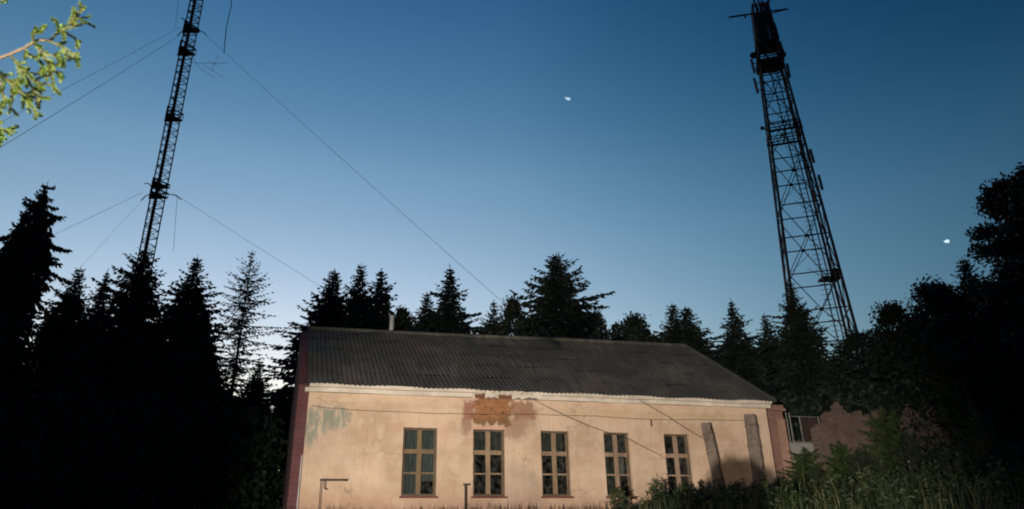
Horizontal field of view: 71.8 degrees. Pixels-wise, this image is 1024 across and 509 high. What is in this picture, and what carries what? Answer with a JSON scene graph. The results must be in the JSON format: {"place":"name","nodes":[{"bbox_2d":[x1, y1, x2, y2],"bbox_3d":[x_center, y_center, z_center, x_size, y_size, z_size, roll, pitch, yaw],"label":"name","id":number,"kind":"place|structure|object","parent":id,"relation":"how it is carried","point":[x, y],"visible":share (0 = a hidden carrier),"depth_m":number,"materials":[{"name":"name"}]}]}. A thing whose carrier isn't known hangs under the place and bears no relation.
{"place":"outdoors","nodes":[
{"label":"outdoors","id":0,"kind":"place"},
{"bbox_2d":[0,0,1023,437],"label":"sky","id":1,"kind":"structure","parent":0,"point":[654,174],"materials":[{"name":"blue"}]},
{"bbox_2d":[194,494,1023,508],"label":"meadow grass","id":2,"kind":"structure","parent":0,"point":[943,506],"depth_m":14.11,"materials":[{"name":"green plant"}]},
{"bbox_2d":[608,467,1023,508],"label":"tall grass","id":3,"kind":"structure","parent":0,"point":[964,496],"depth_m":14.87,"materials":[{"name":"green plant"}]},
{"bbox_2d":[865,503,1023,508],"bbox_3d":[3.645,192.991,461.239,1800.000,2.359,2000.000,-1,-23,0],"label":"ground","id":4,"kind":"structure","parent":0,"point":[988,507],"depth_m":14.51,"materials":[{"name":"green plant"}]},
{"bbox_2d":[0,313,45,404],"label":"spruce tree","id":5,"kind":"object","parent":4,"relation":"on","point":[11,371],"visible":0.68,"depth_m":29.60,"materials":[{"name":"green plant"}]},
{"bbox_2d":[0,180,71,362],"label":"spruce tree","id":6,"kind":"object","parent":4,"relation":"on","point":[26,261],"visible":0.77,"depth_m":33.34,"materials":[{"name":"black plant"}]},
{"bbox_2d":[0,0,95,146],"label":"broadleaf tree","id":7,"kind":"object","parent":4,"relation":"on","point":[27,97],"visible":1,"depth_m":3.35,"materials":[{"name":"green plant"}]},
{"bbox_2d":[13,265,108,399],"bbox_3d":[-20.400,6.395,31.134,5.506,12.925,5.471,21,-31,-40],"label":"spruce tree","id":8,"kind":"object","parent":4,"relation":"on","point":[55,329],"visible":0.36,"depth_m":31.89,"materials":[{"name":"green plant"}]},
{"bbox_2d":[76,268,113,340],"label":"spruce tree","id":9,"kind":"object","parent":4,"relation":"on","point":[98,301],"visible":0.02,"depth_m":37.11,"materials":[{"name":"green plant"}]},
{"bbox_2d":[66,247,175,474],"bbox_3d":[-18.663,6.280,33.473,7.484,14.252,7.507,-17,-27,35],"label":"spruce tree","id":10,"kind":"object","parent":4,"relation":"on","point":[127,318],"visible":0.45,"depth_m":33.39,"materials":[{"name":"black plant"}]},
{"bbox_2d":[88,254,239,506],"bbox_3d":[-16.065,6.565,33.364,6.481,14.332,6.440,12,-27,-26],"label":"spruce tree","id":11,"kind":"object","parent":4,"relation":"on","point":[183,315],"visible":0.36,"depth_m":34.13,"materials":[{"name":"green plant"}]},
{"bbox_2d":[150,313,235,508],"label":"spruce tree","id":12,"kind":"object","parent":4,"relation":"on","point":[202,359],"visible":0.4,"depth_m":30.30,"materials":[{"name":"green plant"}]},
{"bbox_2d":[0,0,500,305],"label":"guyed mast","id":13,"kind":"object","parent":4,"relation":"on","point":[157,185],"visible":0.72,"depth_m":83.96,"materials":[{"name":"metal"}]},
{"bbox_2d":[211,250,291,396],"bbox_3d":[-15.257,7.139,38.388,6.163,16.071,4.902,12,-26,-28],"label":"conifer tree","id":14,"kind":"object","parent":4,"relation":"on","point":[241,322],"visible":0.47,"depth_m":39.58,"materials":[{"name":"green plant"}]},
{"bbox_2d":[217,361,288,507],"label":"spruce tree","id":15,"kind":"object","parent":4,"relation":"on","point":[253,390],"visible":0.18,"depth_m":29.87,"materials":[{"name":"green plant"}]},
{"bbox_2d":[267,390,286,491],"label":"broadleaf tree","id":16,"kind":"object","parent":4,"relation":"on","point":[276,406],"visible":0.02,"depth_m":41.48,"materials":[{"name":"green plant"}]},
{"bbox_2d":[253,268,371,506],"bbox_3d":[-9.646,7.481,36.145,8.012,14.697,8.062,5,-24,-12],"label":"spruce tree","id":17,"kind":"object","parent":4,"relation":"on","point":[330,307],"visible":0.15,"depth_m":36.44,"materials":[{"name":"green plant"}]},
{"bbox_2d":[342,263,372,328],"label":"spruce tree","id":18,"kind":"object","parent":4,"relation":"on","point":[359,281],"visible":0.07,"depth_m":46.48,"materials":[{"name":"green plant"}]},
{"bbox_2d":[351,268,411,330],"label":"spruce tree","id":19,"kind":"object","parent":4,"relation":"on","point":[378,313],"visible":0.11,"depth_m":43.70,"materials":[{"name":"green plant"}]},
{"bbox_2d":[387,304,416,330],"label":"broadleaf tree","id":20,"kind":"object","parent":4,"relation":"on","point":[402,319],"visible":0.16,"depth_m":43.59,"materials":[{"name":"green plant"}]},
{"bbox_2d":[412,293,433,328],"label":"spruce tree","id":21,"kind":"object","parent":4,"relation":"on","point":[425,301],"visible":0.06,"depth_m":46.27,"materials":[{"name":"green plant"}]},
{"bbox_2d":[407,268,492,334],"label":"spruce tree","id":22,"kind":"object","parent":4,"relation":"on","point":[452,317],"visible":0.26,"depth_m":43.22,"materials":[{"name":"green plant"}]},
{"bbox_2d":[479,299,503,334],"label":"spruce tree","id":23,"kind":"object","parent":4,"relation":"on","point":[492,320],"visible":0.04,"depth_m":48.00,"materials":[{"name":"green plant"}]},
{"bbox_2d":[491,294,535,335],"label":"broadleaf tree","id":24,"kind":"object","parent":4,"relation":"on","point":[511,310],"visible":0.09,"depth_m":43.84,"materials":[{"name":"green plant"}]},
{"bbox_2d":[281,315,776,508],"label":"brick building","id":25,"kind":"structure","parent":4,"relation":"on","point":[391,418],"depth_m":22.80,"materials":[{"name":"paint"}]},
{"bbox_2d":[399,428,437,497],"bbox_3d":[-2.796,6.260,21.258,1.130,2.035,0.424,5,-23,-15],"label":"window","id":26,"kind":"structure","parent":25,"relation":"in","point":[419,444],"depth_m":21.36,"materials":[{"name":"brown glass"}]},
{"bbox_2d":[471,430,507,497],"bbox_3d":[-0.739,6.447,21.799,1.100,2.035,0.434,5,-23,-15],"label":"window","id":27,"kind":"structure","parent":25,"relation":"in","point":[487,443],"depth_m":21.96,"materials":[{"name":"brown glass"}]},
{"bbox_2d":[541,431,573,497],"bbox_3d":[1.339,6.638,22.349,1.040,2.035,0.454,5,-23,-15],"label":"window","id":28,"kind":"structure","parent":25,"relation":"in","point":[551,442],"depth_m":22.46,"materials":[{"name":"brown wood"}]},
{"bbox_2d":[603,433,635,497],"bbox_3d":[3.375,6.825,22.889,0.990,2.035,0.474,5,-23,-15],"label":"window","id":29,"kind":"structure","parent":25,"relation":"in","point":[614,447],"depth_m":23.01,"materials":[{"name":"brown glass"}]},
{"bbox_2d":[663,434,692,497],"bbox_3d":[5.496,6.976,23.347,1.030,2.035,0.275,5,-23,-15],"label":"window","id":30,"kind":"structure","parent":25,"relation":"in","point":[675,455],"depth_m":23.50,"materials":[{"name":"brown wood"}]},
{"bbox_2d":[502,251,618,339],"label":"spruce tree","id":31,"kind":"object","parent":4,"relation":"on","point":[557,307],"visible":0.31,"depth_m":42.35,"materials":[{"name":"green plant"}]},
{"bbox_2d":[478,319,658,341],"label":"forest undergrowth","id":32,"kind":"object","parent":4,"relation":"on","point":[634,336],"visible":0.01,"depth_m":44.78,"materials":[{"name":"green plant"}]},
{"bbox_2d":[583,309,610,337],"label":"broadleaf tree","id":33,"kind":"object","parent":4,"relation":"on","point":[598,317],"visible":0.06,"depth_m":44.64,"materials":[{"name":"green plant"}]},
{"bbox_2d":[604,484,633,508],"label":"leafy weed","id":34,"kind":"object","parent":4,"relation":"on","point":[619,495],"visible":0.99,"depth_m":19.82,"materials":[{"name":"green plant"}]},
{"bbox_2d":[613,311,659,341],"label":"broadleaf tree","id":35,"kind":"object","parent":4,"relation":"on","point":[636,320],"visible":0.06,"depth_m":46.22,"materials":[{"name":"green plant"}]},
{"bbox_2d":[641,474,668,508],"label":"leafy weed","id":36,"kind":"object","parent":4,"relation":"on","point":[655,485],"visible":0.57,"depth_m":19.43,"materials":[{"name":"green plant"}]},
{"bbox_2d":[671,482,694,503],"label":"leafy weed","id":37,"kind":"object","parent":4,"relation":"on","point":[682,487],"visible":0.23,"depth_m":19.17,"materials":[{"name":"green plant"}]},
{"bbox_2d":[651,302,718,359],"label":"spruce tree","id":38,"kind":"object","parent":4,"relation":"on","point":[674,333],"visible":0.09,"depth_m":42.89,"materials":[{"name":"green plant"}]},
{"bbox_2d":[658,306,725,362],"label":"spruce tree","id":39,"kind":"object","parent":4,"relation":"on","point":[688,314],"visible":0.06,"depth_m":43.88,"materials":[{"name":"green plant"}]},
{"bbox_2d":[701,422,725,496],"bbox_3d":[6.566,7.091,22.589,0.697,3.436,0.422,-12,-25,24],"label":"concrete post","id":40,"kind":"object","parent":4,"relation":"on","point":[712,453],"visible":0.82,"depth_m":22.73,"materials":[{"name":"concrete"}]},
{"bbox_2d":[743,414,765,488],"bbox_3d":[7.943,7.022,22.855,0.505,3.681,0.574,-8,-24,16],"label":"concrete post","id":41,"kind":"object","parent":4,"relation":"on","point":[755,456],"visible":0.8,"depth_m":22.96,"materials":[{"name":"concrete"}]},
{"bbox_2d":[708,299,808,397],"bbox_3d":[12.496,8.097,37.360,5.356,12.509,6.204,10,-25,-24],"label":"spruce tree","id":42,"kind":"object","parent":4,"relation":"on","point":[738,353],"visible":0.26,"depth_m":38.04,"materials":[{"name":"green plant"}]},
{"bbox_2d":[751,313,785,398],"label":"spruce tree","id":43,"kind":"object","parent":4,"relation":"on","point":[767,334],"visible":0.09,"depth_m":41.70,"materials":[{"name":"green plant"}]},
{"bbox_2d":[765,405,792,484],"bbox_3d":[9.255,8.137,26.610,0.940,4.367,3.200,5,-23,-15],"label":"brick annex","id":44,"kind":"object","parent":4,"relation":"on","point":[778,436],"visible":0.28,"depth_m":25.63,"materials":[{"name":"paint"}]},
{"bbox_2d":[771,476,796,491],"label":"leafy shrub","id":45,"kind":"object","parent":4,"relation":"on","point":[777,481],"visible":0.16,"depth_m":21.38,"materials":[{"name":"green plant"}]},
{"bbox_2d":[728,0,858,365],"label":"lattice tower","id":46,"kind":"structure","parent":4,"relation":"on","point":[765,42],"depth_m":70.47,"materials":[{"name":"metal"}]},
{"bbox_2d":[775,447,824,491],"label":"spruce sapling","id":47,"kind":"object","parent":4,"relation":"on","point":[808,461],"visible":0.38,"depth_m":24.19,"materials":[{"name":"green plant"}]},
{"bbox_2d":[788,442,815,479],"bbox_3d":[11.145,8.578,26.154,1.570,3.135,0.180,5,-23,-15],"label":"concrete barrier","id":48,"kind":"object","parent":4,"relation":"on","point":[795,447],"visible":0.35,"depth_m":26.51,"materials":[{"name":"grey concrete"}]},
{"bbox_2d":[785,412,819,442],"bbox_3d":[11.214,8.049,26.502,1.483,4.176,0.058,5,-23,-15],"label":"steel frame","id":49,"kind":"object","parent":48,"relation":"on","point":[806,424],"visible":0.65,"depth_m":27.09,"materials":[{"name":"metal"}]},
{"bbox_2d":[795,469,829,489],"bbox_3d":[9.190,7.206,21.238,1.743,1.587,1.772,-1,-23,0],"label":"leafy shrub","id":50,"kind":"object","parent":4,"relation":"on","point":[817,473],"visible":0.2,"depth_m":21.44,"materials":[{"name":"green plant"}]},
{"bbox_2d":[763,281,866,435],"bbox_3d":[15.706,7.699,36.827,5.818,13.799,5.781,8,-26,-20],"label":"spruce tree","id":51,"kind":"object","parent":4,"relation":"on","point":[801,343],"visible":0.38,"depth_m":37.37,"materials":[{"name":"green plant"}]},
{"bbox_2d":[624,453,1023,508],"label":"leafy weeds","id":52,"kind":"object","parent":4,"relation":"on","point":[1017,478],"visible":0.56,"depth_m":14.93,"materials":[{"name":"green plant"}]},
{"bbox_2d":[639,464,1019,508],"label":"dry weeds","id":53,"kind":"object","parent":4,"relation":"on","point":[854,493],"visible":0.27,"depth_m":14.31,"materials":[{"name":"plant"}]},
{"bbox_2d":[815,469,852,490],"bbox_3d":[7.712,5.764,17.053,1.047,1.208,1.085,-1,-23,-1],"label":"leafy weed","id":54,"kind":"object","parent":4,"relation":"on","point":[832,475],"visible":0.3,"depth_m":17.11,"materials":[{"name":"green plant"}]},
{"bbox_2d":[821,440,861,485],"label":"spruce sapling","id":55,"kind":"object","parent":4,"relation":"on","point":[838,465],"visible":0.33,"depth_m":23.67,"materials":[{"name":"green plant"}]},
{"bbox_2d":[810,402,893,475],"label":"ruined wall","id":56,"kind":"structure","parent":4,"relation":"on","point":[840,423],"depth_m":26.51,"materials":[{"name":"brick"}]},
{"bbox_2d":[828,326,885,381],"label":"broadleaf tree","id":57,"kind":"object","parent":4,"relation":"on","point":[850,343],"visible":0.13,"depth_m":46.99,"materials":[{"name":"green plant"}]},
{"bbox_2d":[843,445,890,483],"bbox_3d":[11.561,7.451,22.910,1.692,2.497,1.719,0,-24,-5],"label":"leafy shrub","id":58,"kind":"object","parent":4,"relation":"on","point":[859,455],"visible":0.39,"depth_m":23.00,"materials":[{"name":"green plant"}]},
{"bbox_2d":[853,465,895,503],"bbox_3d":[8.506,5.541,16.576,1.019,1.194,1.056,0,-23,-1],"label":"leafy weed","id":59,"kind":"object","parent":4,"relation":"on","point":[867,471],"visible":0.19,"depth_m":16.65,"materials":[{"name":"green plant"}]},
{"bbox_2d":[771,277,1023,485],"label":"forest undergrowth","id":60,"kind":"object","parent":4,"relation":"on","point":[888,395],"visible":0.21,"depth_m":32.85,"materials":[{"name":"green broad leaves"},{"name":"twigs"},{"name":"grass"}]},
{"bbox_2d":[857,406,950,479],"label":"spruce sapling","id":61,"kind":"object","parent":4,"relation":"on","point":[889,437],"visible":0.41,"depth_m":25.15,"materials":[{"name":"green plant"}]},
{"bbox_2d":[849,298,967,385],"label":"broadleaf tree","id":62,"kind":"object","parent":4,"relation":"on","point":[890,314],"visible":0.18,"depth_m":41.44,"materials":[{"name":"green plant"}]},
{"bbox_2d":[889,430,946,484],"bbox_3d":[13.298,7.182,22.872,2.212,2.990,2.177,12,-26,-28],"label":"leafy shrub","id":63,"kind":"object","parent":4,"relation":"on","point":[910,443],"visible":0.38,"depth_m":23.15,"materials":[{"name":"green plant"}]},
{"bbox_2d":[908,472,942,504],"bbox_3d":[9.327,5.405,16.090,0.986,0.919,1.022,5,-24,-14],"label":"leafy weed","id":64,"kind":"object","parent":4,"relation":"on","point":[922,476],"visible":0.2,"depth_m":16.07,"materials":[{"name":"green plant"}]},
{"bbox_2d":[897,404,957,470],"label":"ruined wall","id":65,"kind":"structure","parent":4,"relation":"on","point":[923,433],"depth_m":30.33,"materials":[{"name":"brick"}]},
{"bbox_2d":[885,273,987,392],"bbox_3d":[23.837,7.534,37.850,6.255,13.660,6.953,13,-26,-32],"label":"broadleaf tree","id":66,"kind":"object","parent":4,"relation":"on","point":[933,297],"visible":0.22,"depth_m":38.79,"materials":[{"name":"green plant"}]},
{"bbox_2d":[907,445,982,489],"bbox_3d":[12.866,6.750,20.950,2.536,2.159,2.496,14,-27,-32],"label":"leafy shrub","id":67,"kind":"object","parent":4,"relation":"on","point":[947,456],"visible":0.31,"depth_m":20.94,"materials":[{"name":"green plant"}]},
{"bbox_2d":[878,309,1023,475],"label":"broadleaf tree","id":68,"kind":"object","parent":4,"relation":"on","point":[950,340],"visible":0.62,"depth_m":30.98,"materials":[{"name":"green plant"}]},
{"bbox_2d":[927,259,1023,397],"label":"tree","id":69,"kind":"object","parent":4,"relation":"on","point":[965,266],"visible":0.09,"depth_m":38.91,"materials":[{"name":"green plant"}]},
{"bbox_2d":[967,475,1015,502],"bbox_3d":[10.589,5.239,15.608,0.955,0.748,0.990,3,-22,-10],"label":"leafy weed","id":70,"kind":"object","parent":4,"relation":"on","point":[985,479],"visible":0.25,"depth_m":15.59,"materials":[{"name":"green plant"}]},
{"bbox_2d":[963,172,1023,424],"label":"broadleaf tree","id":71,"kind":"object","parent":4,"relation":"on","point":[991,205],"visible":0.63,"depth_m":32.37,"materials":[{"name":"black plant"}]},
{"bbox_2d":[987,161,1023,368],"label":"broadleaf tree","id":72,"kind":"object","parent":4,"relation":"on","point":[1016,197],"visible":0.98,"depth_m":30.43,"materials":[{"name":"green plant"}]}
]}

